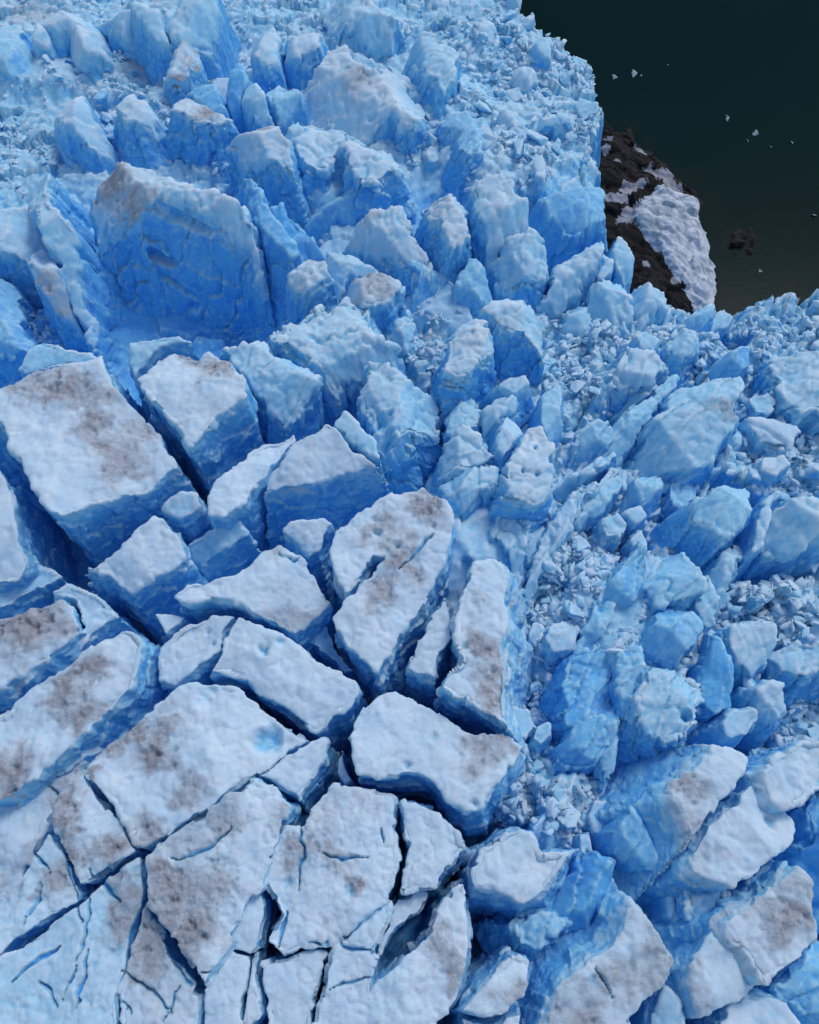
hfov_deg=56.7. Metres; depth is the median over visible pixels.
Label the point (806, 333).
ice chunk
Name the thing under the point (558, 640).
ice boulder
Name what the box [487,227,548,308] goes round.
ice slab
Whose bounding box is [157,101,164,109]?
ice chunk
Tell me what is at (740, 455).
ice chunk
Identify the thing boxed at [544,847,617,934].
ice slab
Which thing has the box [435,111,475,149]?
ice block
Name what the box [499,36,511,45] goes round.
ice chunk
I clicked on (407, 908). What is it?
ice plate
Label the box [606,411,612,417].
ice chunk
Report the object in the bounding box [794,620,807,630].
ice chunk
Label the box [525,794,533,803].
ice chunk
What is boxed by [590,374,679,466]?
ice block
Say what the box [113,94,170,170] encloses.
ice block
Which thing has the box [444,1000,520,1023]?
ice slab
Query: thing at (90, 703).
serac
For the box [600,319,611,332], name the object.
ice chunk
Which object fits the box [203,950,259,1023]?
ice plate
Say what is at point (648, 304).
ice slab
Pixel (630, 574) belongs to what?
ice slab
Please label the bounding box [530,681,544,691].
ice chunk
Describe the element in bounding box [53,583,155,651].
ice block
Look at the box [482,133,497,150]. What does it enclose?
ice chunk
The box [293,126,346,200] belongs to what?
ice block
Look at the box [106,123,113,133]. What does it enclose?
ice chunk
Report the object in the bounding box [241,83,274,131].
ice pinnacle
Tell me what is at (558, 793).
ice chunk
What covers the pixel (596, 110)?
ice chunk
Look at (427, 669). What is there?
ice slab
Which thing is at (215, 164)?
ice chunk
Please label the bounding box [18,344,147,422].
ice block
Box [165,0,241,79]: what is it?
serac
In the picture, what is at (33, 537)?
serac
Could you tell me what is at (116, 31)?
ice fin
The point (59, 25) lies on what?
ice block
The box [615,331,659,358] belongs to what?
ice block
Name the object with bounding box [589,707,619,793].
ice ridge
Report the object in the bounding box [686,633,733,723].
ice fin
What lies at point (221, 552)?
ice block
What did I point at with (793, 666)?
ice block
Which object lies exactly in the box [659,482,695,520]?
ice boulder
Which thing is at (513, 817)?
ice chunk
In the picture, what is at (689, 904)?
ice block
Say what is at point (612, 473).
ice ridge
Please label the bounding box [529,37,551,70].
ice fin
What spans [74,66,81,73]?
ice chunk
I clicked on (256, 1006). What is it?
ice plate
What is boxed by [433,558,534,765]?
serac
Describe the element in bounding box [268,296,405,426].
serac
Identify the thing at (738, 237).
shore rock
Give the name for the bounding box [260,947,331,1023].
ice plate
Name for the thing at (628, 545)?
ice boulder
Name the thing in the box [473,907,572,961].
ice slab
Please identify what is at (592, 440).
ice slab
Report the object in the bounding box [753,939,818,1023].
ice block
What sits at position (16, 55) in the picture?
ice block
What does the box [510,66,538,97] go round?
ice boulder
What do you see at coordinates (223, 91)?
ice chunk
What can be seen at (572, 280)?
ice slab
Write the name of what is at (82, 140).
ice block
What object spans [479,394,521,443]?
ice block
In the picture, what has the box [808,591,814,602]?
ice chunk
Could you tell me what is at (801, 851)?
ice wall
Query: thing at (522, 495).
serac
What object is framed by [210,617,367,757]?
serac
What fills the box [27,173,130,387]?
ice fin
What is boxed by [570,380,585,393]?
ice chunk
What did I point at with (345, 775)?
ice pinnacle
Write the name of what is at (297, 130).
ice block
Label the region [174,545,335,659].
serac
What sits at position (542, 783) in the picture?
ice chunk
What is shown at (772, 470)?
ice boulder
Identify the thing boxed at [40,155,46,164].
ice chunk
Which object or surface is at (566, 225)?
serac
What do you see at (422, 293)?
ice slab
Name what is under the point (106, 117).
ice chunk
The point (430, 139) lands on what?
ice chunk
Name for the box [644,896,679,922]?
ice block
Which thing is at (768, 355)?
ice chunk
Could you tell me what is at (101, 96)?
ice chunk
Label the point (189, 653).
serac
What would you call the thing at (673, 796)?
serac
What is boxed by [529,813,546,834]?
ice chunk
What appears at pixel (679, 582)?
ice slab
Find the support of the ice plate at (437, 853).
on the glacier ground
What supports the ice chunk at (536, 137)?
on the glacier ground
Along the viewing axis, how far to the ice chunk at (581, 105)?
162.27 m
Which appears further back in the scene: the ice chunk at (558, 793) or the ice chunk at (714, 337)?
the ice chunk at (714, 337)
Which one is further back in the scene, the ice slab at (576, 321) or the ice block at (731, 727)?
the ice slab at (576, 321)
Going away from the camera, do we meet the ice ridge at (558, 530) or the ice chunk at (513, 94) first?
the ice ridge at (558, 530)
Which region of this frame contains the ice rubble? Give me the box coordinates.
[0,0,818,848]
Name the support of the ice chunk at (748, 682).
on the glacier ground
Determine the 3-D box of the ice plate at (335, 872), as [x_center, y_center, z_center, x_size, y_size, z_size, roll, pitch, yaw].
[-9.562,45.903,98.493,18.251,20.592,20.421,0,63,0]
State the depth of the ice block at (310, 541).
111.72 m
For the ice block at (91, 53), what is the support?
on the glacier ground
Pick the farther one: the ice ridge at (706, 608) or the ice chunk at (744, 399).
the ice chunk at (744, 399)
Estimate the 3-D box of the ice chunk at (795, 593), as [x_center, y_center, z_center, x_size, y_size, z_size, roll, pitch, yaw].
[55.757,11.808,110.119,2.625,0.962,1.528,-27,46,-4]
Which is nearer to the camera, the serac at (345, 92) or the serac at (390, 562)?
the serac at (390, 562)
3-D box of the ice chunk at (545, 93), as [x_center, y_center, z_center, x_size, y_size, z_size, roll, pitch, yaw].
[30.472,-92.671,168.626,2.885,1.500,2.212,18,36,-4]
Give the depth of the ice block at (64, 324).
141.89 m
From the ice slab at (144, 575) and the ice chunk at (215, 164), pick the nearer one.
the ice slab at (144, 575)
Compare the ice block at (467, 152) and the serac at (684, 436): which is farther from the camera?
the ice block at (467, 152)
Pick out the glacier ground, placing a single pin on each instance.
(28, 172)
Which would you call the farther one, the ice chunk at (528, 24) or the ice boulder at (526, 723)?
the ice chunk at (528, 24)
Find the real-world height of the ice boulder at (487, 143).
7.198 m
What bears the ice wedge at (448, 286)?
on the glacier ground
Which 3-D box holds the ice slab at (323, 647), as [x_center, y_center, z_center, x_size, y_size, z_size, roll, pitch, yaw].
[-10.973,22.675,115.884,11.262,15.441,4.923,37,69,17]
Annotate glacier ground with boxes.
[0,0,818,1023]
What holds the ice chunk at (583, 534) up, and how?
on the glacier ground
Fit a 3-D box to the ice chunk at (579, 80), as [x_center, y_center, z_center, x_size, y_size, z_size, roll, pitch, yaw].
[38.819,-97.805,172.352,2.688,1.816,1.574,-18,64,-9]
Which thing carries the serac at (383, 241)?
on the glacier ground
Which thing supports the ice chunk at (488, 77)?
on the glacier ground
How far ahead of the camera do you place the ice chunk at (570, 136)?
158.96 m
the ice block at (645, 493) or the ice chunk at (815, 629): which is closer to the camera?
the ice chunk at (815, 629)
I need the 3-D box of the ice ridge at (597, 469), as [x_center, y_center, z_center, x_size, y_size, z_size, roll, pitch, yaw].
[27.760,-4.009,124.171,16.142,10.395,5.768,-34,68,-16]
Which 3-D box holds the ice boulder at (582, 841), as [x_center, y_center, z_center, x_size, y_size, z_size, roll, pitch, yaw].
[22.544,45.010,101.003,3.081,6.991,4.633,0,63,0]
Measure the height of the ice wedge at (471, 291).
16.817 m
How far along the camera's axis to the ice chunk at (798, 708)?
106.55 m
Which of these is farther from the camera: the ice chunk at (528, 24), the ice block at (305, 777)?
the ice chunk at (528, 24)
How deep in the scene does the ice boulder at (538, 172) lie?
150.76 m
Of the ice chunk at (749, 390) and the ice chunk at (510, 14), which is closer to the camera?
the ice chunk at (749, 390)
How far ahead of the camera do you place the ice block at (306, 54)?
163.62 m
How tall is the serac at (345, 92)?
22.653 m
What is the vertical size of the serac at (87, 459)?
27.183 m
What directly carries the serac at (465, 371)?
on the glacier ground
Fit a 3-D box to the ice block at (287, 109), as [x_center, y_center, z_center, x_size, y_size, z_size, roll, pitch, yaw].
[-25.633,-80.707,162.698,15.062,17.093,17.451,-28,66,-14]
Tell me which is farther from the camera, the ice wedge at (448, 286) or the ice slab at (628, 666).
the ice wedge at (448, 286)
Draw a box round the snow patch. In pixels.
[632,184,716,313]
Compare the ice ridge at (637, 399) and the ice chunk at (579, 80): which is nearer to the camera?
the ice ridge at (637, 399)
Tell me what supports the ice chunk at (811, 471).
on the glacier ground
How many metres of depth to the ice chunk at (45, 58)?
166.09 m
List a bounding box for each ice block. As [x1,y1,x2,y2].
[0,25,33,98]
[0,206,46,310]
[0,278,39,382]
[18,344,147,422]
[27,249,91,352]
[31,23,59,60]
[43,10,110,57]
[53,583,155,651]
[54,96,120,175]
[70,25,112,84]
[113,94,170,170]
[129,336,199,432]
[161,491,214,544]
[163,40,208,106]
[164,98,238,183]
[188,520,261,582]
[250,27,287,94]
[259,737,340,814]
[265,86,310,136]
[282,518,334,604]
[284,33,328,90]
[285,122,306,152]
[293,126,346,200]
[318,0,406,63]
[324,251,378,302]
[337,141,416,224]
[430,424,493,492]
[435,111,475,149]
[435,465,498,520]
[440,122,483,204]
[440,398,481,444]
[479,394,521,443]
[609,346,668,418]
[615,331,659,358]
[616,476,662,520]
[629,985,684,1023]
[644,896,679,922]
[659,328,699,388]
[675,890,730,921]
[687,707,757,748]
[710,311,732,342]
[730,679,786,753]
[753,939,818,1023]
[759,639,818,716]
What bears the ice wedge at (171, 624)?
attached to the serac at (189, 653)
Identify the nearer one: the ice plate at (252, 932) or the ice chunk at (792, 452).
the ice plate at (252, 932)
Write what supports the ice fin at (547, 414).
on the glacier ground
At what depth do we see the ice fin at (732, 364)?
129.22 m
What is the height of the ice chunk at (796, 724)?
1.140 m
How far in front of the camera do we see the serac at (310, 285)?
132.72 m
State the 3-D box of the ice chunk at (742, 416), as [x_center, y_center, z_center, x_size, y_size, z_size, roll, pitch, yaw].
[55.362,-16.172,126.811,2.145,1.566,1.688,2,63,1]
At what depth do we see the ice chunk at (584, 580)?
111.09 m
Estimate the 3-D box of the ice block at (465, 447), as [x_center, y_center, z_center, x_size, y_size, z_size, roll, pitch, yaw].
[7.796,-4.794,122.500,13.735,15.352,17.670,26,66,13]
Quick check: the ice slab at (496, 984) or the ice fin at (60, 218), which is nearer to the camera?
the ice slab at (496, 984)
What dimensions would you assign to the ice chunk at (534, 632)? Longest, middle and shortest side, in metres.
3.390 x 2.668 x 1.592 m
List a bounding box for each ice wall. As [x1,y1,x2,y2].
[303,188,421,242]
[529,644,611,741]
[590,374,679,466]
[772,791,818,938]
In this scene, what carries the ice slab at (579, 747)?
on the glacier ground
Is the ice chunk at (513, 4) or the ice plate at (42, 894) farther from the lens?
the ice chunk at (513, 4)
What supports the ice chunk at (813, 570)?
on the glacier ground
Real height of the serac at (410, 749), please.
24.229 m
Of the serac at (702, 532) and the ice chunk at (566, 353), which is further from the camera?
the ice chunk at (566, 353)
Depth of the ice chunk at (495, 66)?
169.28 m
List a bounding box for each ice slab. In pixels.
[0,760,89,892]
[85,516,207,646]
[207,435,295,551]
[263,424,387,549]
[270,202,324,261]
[310,626,357,682]
[400,259,446,312]
[404,598,451,711]
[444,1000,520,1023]
[445,944,528,1017]
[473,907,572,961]
[477,375,534,427]
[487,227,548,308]
[534,241,604,319]
[542,713,608,775]
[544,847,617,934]
[557,306,592,347]
[566,419,612,471]
[573,476,622,533]
[581,279,633,331]
[590,805,657,873]
[596,254,613,281]
[604,540,650,609]
[608,644,645,712]
[630,282,667,331]
[640,552,708,615]
[712,620,776,689]
[734,490,779,581]
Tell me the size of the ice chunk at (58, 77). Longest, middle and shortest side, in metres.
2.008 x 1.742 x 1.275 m
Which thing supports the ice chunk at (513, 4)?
on the glacier ground
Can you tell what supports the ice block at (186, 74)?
on the glacier ground
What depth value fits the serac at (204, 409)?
119.10 m
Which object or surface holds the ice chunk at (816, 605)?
on the glacier ground
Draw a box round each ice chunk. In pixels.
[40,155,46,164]
[41,54,50,62]
[54,74,63,80]
[65,59,73,63]
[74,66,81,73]
[93,22,105,30]
[93,88,108,103]
[101,112,111,122]
[104,58,113,71]
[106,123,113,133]
[106,133,114,141]
[134,91,145,98]
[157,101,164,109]
[211,78,228,90]
[212,161,218,167]
[220,85,226,103]
[245,60,250,67]
[423,133,437,147]
[450,23,461,36]
[474,100,490,112]
[478,32,487,44]
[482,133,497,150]
[483,72,491,81]
[492,62,501,70]
[497,90,509,100]
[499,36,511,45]
[501,10,516,22]
[505,0,521,10]
[506,87,522,101]
[507,782,517,796]
[508,813,516,820]
[513,138,523,158]
[522,18,535,29]
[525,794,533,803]
[526,131,548,144]
[528,622,539,646]
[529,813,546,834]
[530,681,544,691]
[533,759,544,771]
[536,115,559,131]
[537,78,547,86]
[538,780,546,787]
[541,90,551,97]
[542,560,556,574]
[551,138,560,153]
[552,787,565,800]
[557,802,580,829]
[559,70,572,84]
[559,334,571,339]
[562,116,573,132]
[562,351,575,357]
[565,131,577,141]
[566,601,584,616]
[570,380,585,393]
[574,98,597,119]
[575,369,584,376]
[575,534,590,551]
[576,77,585,84]
[579,531,586,537]
[579,772,585,779]
[580,576,589,585]
[589,128,596,139]
[592,328,599,338]
[593,108,600,114]
[593,586,603,595]
[595,571,601,579]
[599,555,610,566]
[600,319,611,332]
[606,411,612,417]
[608,347,615,355]
[619,321,627,335]
[662,482,671,493]
[706,629,714,634]
[711,334,718,339]
[734,411,746,420]
[734,451,746,459]
[741,397,748,403]
[742,436,747,446]
[742,676,755,687]
[744,388,752,394]
[744,468,761,484]
[754,596,766,602]
[764,352,771,359]
[769,574,780,584]
[778,633,785,639]
[784,590,801,597]
[788,332,798,342]
[788,444,799,457]
[789,704,802,712]
[793,719,800,728]
[794,577,806,587]
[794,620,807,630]
[799,463,818,479]
[803,600,818,615]
[804,331,814,335]
[807,725,818,740]
[808,563,818,574]
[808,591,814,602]
[809,625,818,641]
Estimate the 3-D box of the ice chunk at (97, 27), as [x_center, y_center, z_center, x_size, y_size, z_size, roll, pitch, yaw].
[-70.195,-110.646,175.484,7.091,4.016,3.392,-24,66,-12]
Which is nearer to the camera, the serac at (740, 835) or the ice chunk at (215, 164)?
the serac at (740, 835)
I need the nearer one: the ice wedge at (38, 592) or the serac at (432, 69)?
the ice wedge at (38, 592)
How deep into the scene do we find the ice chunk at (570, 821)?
99.54 m
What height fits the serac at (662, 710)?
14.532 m
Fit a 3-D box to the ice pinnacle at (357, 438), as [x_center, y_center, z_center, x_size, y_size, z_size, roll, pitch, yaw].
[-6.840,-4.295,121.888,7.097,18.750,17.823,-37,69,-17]
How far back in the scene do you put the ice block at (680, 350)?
131.87 m
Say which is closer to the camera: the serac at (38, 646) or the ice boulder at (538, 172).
the serac at (38, 646)
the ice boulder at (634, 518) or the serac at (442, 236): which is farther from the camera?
the serac at (442, 236)
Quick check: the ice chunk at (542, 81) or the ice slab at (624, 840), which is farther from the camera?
the ice chunk at (542, 81)
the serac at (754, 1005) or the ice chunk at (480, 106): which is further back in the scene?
the ice chunk at (480, 106)
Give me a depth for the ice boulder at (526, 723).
104.47 m
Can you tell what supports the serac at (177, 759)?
on the glacier ground
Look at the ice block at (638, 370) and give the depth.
127.55 m
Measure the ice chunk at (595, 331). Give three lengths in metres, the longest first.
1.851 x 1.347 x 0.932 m
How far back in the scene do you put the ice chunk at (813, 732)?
106.06 m
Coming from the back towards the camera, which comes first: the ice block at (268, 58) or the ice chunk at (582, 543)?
the ice block at (268, 58)
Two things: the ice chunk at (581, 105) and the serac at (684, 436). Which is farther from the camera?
the ice chunk at (581, 105)
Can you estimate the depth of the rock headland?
201.36 m
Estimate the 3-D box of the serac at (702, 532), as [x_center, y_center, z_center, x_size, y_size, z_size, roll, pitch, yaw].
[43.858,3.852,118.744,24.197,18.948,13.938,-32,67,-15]
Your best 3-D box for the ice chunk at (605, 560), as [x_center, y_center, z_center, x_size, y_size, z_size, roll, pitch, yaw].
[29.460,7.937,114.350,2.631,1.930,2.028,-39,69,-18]
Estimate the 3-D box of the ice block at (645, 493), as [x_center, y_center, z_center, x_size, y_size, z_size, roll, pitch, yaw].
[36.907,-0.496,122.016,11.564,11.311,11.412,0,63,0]
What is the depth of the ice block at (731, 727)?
100.91 m
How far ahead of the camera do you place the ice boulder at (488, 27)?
172.30 m
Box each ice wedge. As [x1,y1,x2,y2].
[0,564,68,618]
[155,614,188,639]
[384,309,417,368]
[434,280,453,304]
[453,258,492,316]
[487,417,522,473]
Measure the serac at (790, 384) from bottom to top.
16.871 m
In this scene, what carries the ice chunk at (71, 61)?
on the glacier ground
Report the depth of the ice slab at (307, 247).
142.72 m
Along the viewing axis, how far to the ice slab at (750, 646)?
104.52 m
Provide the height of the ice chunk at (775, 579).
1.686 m
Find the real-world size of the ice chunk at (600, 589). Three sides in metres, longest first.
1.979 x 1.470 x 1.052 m
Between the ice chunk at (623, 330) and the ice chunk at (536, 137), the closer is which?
the ice chunk at (623, 330)
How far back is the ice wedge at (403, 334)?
133.18 m
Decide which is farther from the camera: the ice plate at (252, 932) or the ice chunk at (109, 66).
the ice chunk at (109, 66)
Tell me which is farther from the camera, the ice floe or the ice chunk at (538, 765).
the ice floe
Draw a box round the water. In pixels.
[520,0,818,315]
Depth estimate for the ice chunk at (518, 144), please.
151.43 m
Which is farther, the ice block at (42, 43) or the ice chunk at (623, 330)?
the ice block at (42, 43)
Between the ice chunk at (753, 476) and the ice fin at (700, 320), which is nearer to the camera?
the ice chunk at (753, 476)
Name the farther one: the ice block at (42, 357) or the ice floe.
the ice floe
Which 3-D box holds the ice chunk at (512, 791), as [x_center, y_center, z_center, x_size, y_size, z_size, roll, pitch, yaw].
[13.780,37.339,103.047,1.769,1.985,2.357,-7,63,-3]
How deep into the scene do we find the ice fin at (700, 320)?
137.75 m
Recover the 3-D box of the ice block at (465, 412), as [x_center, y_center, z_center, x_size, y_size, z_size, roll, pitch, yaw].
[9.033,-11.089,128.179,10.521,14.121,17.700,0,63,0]
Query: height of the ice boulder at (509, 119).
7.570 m
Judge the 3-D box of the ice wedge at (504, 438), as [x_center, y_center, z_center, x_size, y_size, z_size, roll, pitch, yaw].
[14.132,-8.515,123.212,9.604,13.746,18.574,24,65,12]
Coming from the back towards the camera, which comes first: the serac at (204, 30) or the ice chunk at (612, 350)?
the serac at (204, 30)
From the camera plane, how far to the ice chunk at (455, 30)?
173.45 m
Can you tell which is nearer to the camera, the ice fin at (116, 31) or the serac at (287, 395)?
the serac at (287, 395)
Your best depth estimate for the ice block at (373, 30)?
169.66 m
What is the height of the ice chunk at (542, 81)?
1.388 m
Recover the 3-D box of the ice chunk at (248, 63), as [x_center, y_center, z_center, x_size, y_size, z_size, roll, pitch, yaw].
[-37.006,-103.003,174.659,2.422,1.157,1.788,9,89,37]
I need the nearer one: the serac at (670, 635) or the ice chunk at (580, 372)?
the serac at (670, 635)
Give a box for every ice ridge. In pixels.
[487,516,532,588]
[520,481,600,607]
[552,452,616,503]
[571,572,616,653]
[580,467,618,512]
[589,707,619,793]
[608,384,656,426]
[689,576,720,632]
[702,545,742,609]
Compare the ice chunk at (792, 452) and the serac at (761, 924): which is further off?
the ice chunk at (792, 452)
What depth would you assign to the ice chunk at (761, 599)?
109.22 m
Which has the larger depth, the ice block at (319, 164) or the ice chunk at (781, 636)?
the ice block at (319, 164)
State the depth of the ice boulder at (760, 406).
125.21 m
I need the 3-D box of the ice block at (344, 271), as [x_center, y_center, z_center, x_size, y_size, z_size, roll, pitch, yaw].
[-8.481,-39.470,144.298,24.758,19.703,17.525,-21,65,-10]
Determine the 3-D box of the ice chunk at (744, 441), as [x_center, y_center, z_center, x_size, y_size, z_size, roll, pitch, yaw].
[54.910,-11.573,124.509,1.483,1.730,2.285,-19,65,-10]
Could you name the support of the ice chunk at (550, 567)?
on the glacier ground
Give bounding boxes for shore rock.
[729,228,754,255]
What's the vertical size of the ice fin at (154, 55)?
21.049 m
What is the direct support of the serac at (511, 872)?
on the glacier ground
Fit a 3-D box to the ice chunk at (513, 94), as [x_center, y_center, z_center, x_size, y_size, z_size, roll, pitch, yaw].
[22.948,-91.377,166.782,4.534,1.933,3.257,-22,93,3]
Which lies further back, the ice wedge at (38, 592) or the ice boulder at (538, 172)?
the ice boulder at (538, 172)
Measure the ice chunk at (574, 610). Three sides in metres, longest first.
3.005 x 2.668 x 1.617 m
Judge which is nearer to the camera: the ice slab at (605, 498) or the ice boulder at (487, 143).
the ice slab at (605, 498)
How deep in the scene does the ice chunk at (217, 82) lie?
167.78 m
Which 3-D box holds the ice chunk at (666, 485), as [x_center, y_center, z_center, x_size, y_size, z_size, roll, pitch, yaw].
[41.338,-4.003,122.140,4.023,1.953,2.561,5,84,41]
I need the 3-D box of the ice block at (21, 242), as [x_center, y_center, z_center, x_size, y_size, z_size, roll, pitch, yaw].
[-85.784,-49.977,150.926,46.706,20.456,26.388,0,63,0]
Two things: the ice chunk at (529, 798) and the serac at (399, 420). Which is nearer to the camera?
the ice chunk at (529, 798)
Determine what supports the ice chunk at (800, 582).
on the glacier ground
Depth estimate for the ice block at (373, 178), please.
147.91 m
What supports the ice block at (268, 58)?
on the glacier ground
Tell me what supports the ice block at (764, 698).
on the glacier ground
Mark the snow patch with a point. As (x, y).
(673, 231)
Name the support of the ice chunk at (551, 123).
on the glacier ground
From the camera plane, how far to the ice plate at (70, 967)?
86.27 m
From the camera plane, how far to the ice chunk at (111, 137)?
160.76 m
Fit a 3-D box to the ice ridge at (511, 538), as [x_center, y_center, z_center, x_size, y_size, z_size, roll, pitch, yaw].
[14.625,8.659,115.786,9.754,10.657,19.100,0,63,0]
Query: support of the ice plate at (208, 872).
on the glacier ground
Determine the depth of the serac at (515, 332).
127.27 m
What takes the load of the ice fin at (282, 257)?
on the glacier ground
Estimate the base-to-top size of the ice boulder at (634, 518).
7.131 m
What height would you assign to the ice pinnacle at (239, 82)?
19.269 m
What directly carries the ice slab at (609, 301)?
on the glacier ground
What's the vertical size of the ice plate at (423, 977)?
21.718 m
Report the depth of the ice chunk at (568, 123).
159.19 m
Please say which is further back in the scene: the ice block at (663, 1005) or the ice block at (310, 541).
the ice block at (310, 541)
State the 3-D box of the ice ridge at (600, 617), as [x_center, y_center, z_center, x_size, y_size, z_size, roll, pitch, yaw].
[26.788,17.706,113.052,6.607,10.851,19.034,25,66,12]
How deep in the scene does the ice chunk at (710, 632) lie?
109.71 m
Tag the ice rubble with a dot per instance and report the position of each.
(524, 810)
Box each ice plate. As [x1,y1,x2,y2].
[0,834,98,955]
[0,857,148,1023]
[51,774,150,886]
[117,906,206,1023]
[145,778,308,986]
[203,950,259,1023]
[231,890,280,953]
[243,946,274,1023]
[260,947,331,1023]
[265,782,403,955]
[311,879,474,1023]
[377,891,429,955]
[397,798,470,897]
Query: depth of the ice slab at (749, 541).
113.74 m
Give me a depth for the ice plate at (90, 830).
91.39 m
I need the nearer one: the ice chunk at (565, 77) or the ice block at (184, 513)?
the ice block at (184, 513)
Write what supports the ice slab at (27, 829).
on the glacier ground
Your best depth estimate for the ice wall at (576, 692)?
105.99 m
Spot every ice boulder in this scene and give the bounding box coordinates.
[471,20,496,42]
[480,127,493,150]
[496,109,520,129]
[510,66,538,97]
[512,706,535,741]
[526,722,551,759]
[530,156,546,204]
[540,619,579,669]
[549,113,568,140]
[573,832,592,852]
[586,800,605,836]
[590,513,626,553]
[618,530,646,556]
[620,506,646,539]
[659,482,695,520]
[737,416,800,459]
[744,393,775,417]
[752,455,790,487]
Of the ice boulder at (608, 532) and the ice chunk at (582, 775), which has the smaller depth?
the ice chunk at (582, 775)
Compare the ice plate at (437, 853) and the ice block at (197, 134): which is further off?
the ice block at (197, 134)
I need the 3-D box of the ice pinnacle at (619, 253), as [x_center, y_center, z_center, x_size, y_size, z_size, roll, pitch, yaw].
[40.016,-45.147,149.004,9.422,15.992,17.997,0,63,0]
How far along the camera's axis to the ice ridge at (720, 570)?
111.29 m
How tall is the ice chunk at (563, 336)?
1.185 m
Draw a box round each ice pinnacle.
[226,63,252,133]
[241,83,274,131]
[334,411,389,495]
[338,751,357,786]
[606,236,634,293]
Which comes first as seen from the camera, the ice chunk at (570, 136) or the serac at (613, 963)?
the serac at (613, 963)
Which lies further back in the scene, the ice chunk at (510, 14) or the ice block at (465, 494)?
the ice chunk at (510, 14)
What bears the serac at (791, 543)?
on the glacier ground
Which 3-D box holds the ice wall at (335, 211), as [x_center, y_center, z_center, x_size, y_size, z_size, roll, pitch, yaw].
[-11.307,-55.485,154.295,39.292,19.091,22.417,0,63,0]
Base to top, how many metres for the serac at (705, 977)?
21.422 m
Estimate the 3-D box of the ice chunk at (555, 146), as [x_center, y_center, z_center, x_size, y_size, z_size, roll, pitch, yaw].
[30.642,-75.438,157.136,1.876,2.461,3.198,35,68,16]
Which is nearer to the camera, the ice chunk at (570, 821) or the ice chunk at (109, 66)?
the ice chunk at (570, 821)
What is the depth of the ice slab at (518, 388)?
123.78 m
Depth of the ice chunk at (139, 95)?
166.40 m
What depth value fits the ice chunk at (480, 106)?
160.51 m
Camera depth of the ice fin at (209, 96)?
154.98 m
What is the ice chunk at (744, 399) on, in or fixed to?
on the glacier ground
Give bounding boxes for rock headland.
[598,120,719,314]
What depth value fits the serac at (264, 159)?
147.49 m
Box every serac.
[0,356,199,566]
[0,471,81,592]
[0,599,86,714]
[0,631,168,808]
[87,682,309,852]
[89,161,275,338]
[137,351,265,498]
[158,615,235,693]
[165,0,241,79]
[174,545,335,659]
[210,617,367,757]
[219,340,329,443]
[225,125,310,228]
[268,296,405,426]
[285,259,338,324]
[303,44,426,155]
[328,487,455,704]
[342,205,432,297]
[346,272,409,335]
[348,692,525,839]
[356,361,443,494]
[402,31,461,119]
[413,193,472,284]
[428,319,496,431]
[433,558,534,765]
[454,826,579,922]
[465,173,528,277]
[475,298,545,386]
[488,426,555,532]
[517,889,673,1023]
[528,185,607,276]
[580,744,747,900]
[607,666,703,765]
[624,376,744,487]
[636,786,794,908]
[639,606,703,670]
[644,485,751,571]
[647,859,816,985]
[664,931,752,1019]
[685,987,800,1023]
[732,738,818,813]
[742,495,818,586]
[749,350,818,442]
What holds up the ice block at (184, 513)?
on the glacier ground
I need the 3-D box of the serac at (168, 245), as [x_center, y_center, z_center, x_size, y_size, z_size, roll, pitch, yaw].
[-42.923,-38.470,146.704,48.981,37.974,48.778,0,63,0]
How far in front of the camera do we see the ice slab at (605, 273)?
141.66 m
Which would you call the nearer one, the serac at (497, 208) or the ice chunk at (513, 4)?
the serac at (497, 208)
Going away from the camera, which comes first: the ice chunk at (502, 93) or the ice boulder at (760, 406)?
the ice boulder at (760, 406)
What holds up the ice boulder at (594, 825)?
on the glacier ground
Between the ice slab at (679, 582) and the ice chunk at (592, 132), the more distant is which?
the ice chunk at (592, 132)
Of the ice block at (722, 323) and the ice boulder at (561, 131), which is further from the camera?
the ice boulder at (561, 131)
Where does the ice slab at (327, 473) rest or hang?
on the glacier ground
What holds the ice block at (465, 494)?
on the glacier ground
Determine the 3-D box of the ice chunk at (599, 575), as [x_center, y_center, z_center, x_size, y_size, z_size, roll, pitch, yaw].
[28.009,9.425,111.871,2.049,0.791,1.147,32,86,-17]
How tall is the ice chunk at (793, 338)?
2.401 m
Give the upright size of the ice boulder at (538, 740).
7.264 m
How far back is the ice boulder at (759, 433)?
122.31 m
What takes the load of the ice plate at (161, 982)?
on the glacier ground
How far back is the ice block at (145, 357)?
126.78 m
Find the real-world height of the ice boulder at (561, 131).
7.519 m
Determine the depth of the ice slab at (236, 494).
113.35 m
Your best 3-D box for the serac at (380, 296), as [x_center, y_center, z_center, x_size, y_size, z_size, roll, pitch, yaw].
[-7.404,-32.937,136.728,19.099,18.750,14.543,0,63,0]
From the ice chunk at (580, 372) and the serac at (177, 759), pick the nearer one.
the serac at (177, 759)
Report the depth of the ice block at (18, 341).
142.16 m
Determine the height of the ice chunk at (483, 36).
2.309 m
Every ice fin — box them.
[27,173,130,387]
[100,9,135,60]
[130,1,172,86]
[185,84,230,118]
[237,178,303,341]
[526,383,563,447]
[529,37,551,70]
[682,302,714,332]
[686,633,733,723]
[708,346,749,380]
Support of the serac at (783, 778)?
on the glacier ground
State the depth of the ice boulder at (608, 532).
116.22 m

